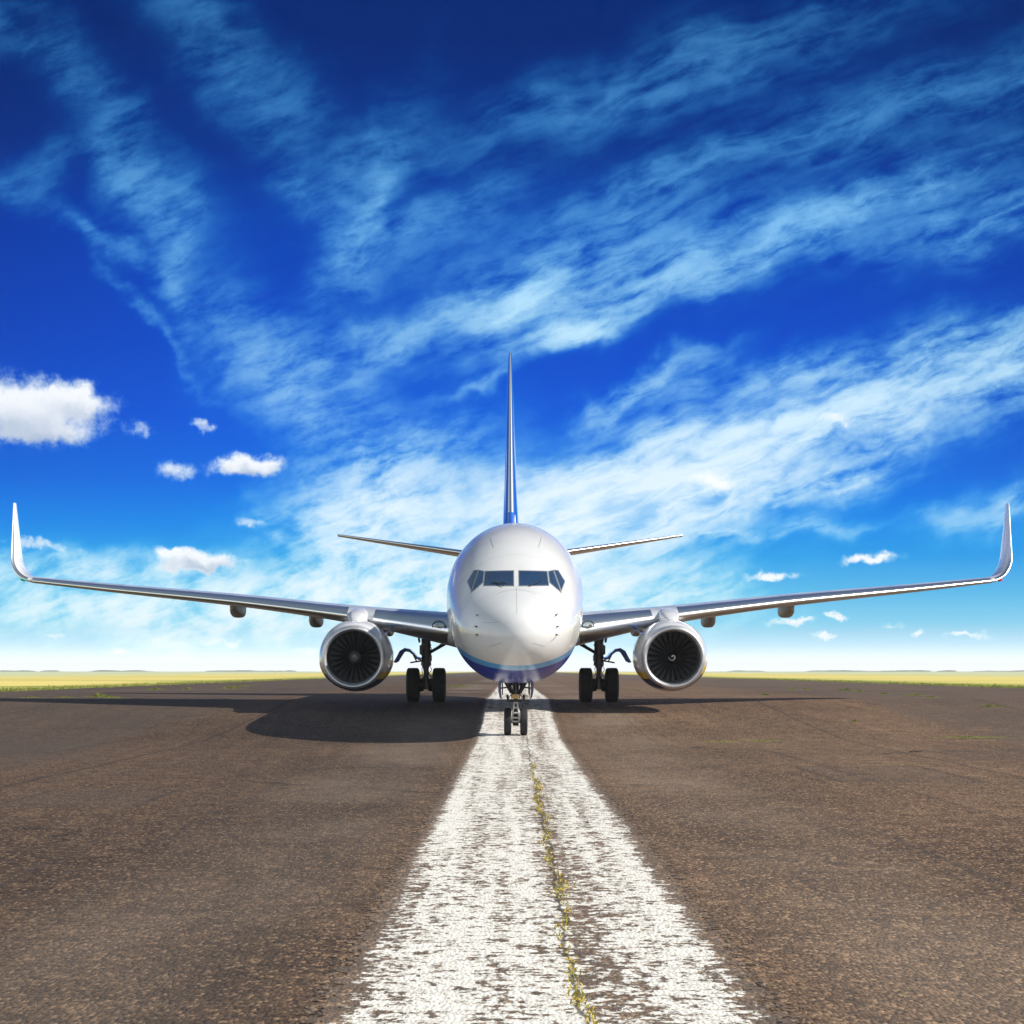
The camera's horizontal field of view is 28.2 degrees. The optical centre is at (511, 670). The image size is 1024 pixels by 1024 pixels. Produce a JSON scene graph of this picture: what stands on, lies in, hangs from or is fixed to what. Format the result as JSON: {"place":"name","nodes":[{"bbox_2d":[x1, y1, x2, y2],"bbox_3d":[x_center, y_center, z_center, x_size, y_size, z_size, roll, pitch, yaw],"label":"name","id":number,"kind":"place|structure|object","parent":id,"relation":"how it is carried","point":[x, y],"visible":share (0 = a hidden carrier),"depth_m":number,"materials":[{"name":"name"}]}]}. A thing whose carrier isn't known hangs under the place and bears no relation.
{"place":"outdoors","nodes":[
{"label":"outdoors","id":0,"kind":"place"},
{"bbox_2d":[0,672,1023,1023],"bbox_3d":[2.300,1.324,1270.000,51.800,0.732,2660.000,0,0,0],"label":"runway","id":1,"kind":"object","parent":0,"point":[194,854],"visible":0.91,"depth_m":21.68,"materials":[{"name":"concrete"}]},
{"bbox_2d":[88,692,111,696],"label":"weed","id":2,"kind":"object","parent":1,"relation":"on","point":[99,695],"visible":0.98,"depth_m":74.91,"materials":[{"name":"green plant"}]},
{"bbox_2d":[213,686,247,688],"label":"weed","id":3,"kind":"object","parent":1,"relation":"on","point":[231,687],"visible":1,"depth_m":110.45,"materials":[{"name":"green plant"}]},
{"bbox_2d":[446,685,478,686],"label":"weed","id":4,"kind":"object","parent":1,"relation":"on","point":[460,686],"visible":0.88,"depth_m":124.76,"materials":[{"name":"green plant"}]},
{"bbox_2d":[10,352,1011,734],"bbox_3d":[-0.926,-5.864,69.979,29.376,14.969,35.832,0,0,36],"label":"passenger jet","id":5,"kind":"object","parent":1,"relation":"on","point":[514,618],"visible":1,"depth_m":61.33,"materials":[{"name":"paint"}]},
{"bbox_2d":[289,683,815,1023],"bbox_3d":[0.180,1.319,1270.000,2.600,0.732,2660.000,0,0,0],"label":"line","id":6,"kind":"object","parent":1,"relation":"on","point":[464,931],"visible":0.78,"depth_m":13.74,"materials":[{"name":"paint"}]},
{"bbox_2d":[529,762,599,1023],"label":"crack moss","id":7,"kind":"object","parent":6,"relation":"on","point":[575,993],"visible":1,"depth_m":13.96,"materials":[{"name":"green plant"}]},
{"bbox_2d":[703,740,737,741],"bbox_3d":[4.960,1.670,48.503,0.895,0.032,0.413,0,0,0],"label":"weed","id":8,"kind":"object","parent":1,"relation":"on","point":[720,741],"visible":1,"depth_m":48.42,"materials":[{"name":"green plant"}]},
{"bbox_2d":[928,736,1012,737],"bbox_3d":[11.409,1.631,50.487,2.245,0.041,0.642,0,0,0],"label":"weed","id":9,"kind":"object","parent":1,"relation":"on","point":[970,737],"visible":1,"depth_m":50.34,"materials":[{"name":"green plant"}]},
{"bbox_2d":[0,671,1023,691],"bbox_3d":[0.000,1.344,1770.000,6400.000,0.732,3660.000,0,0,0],"label":"field","id":10,"kind":"structure","parent":0,"point":[36,679],"depth_m":355.39,"materials":[{"name":"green plant"}]},
{"bbox_2d":[0,670,1023,671],"bbox_3d":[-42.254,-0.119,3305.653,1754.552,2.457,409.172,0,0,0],"label":"wood","id":11,"kind":"object","parent":10,"relation":"on","point":[292,670],"visible":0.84,"depth_m":3182.64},
{"bbox_2d":[0,0,1023,670],"label":"sky","id":12,"kind":"structure","parent":0,"point":[750,273],"materials":[{"name":"blue"}]}
]}

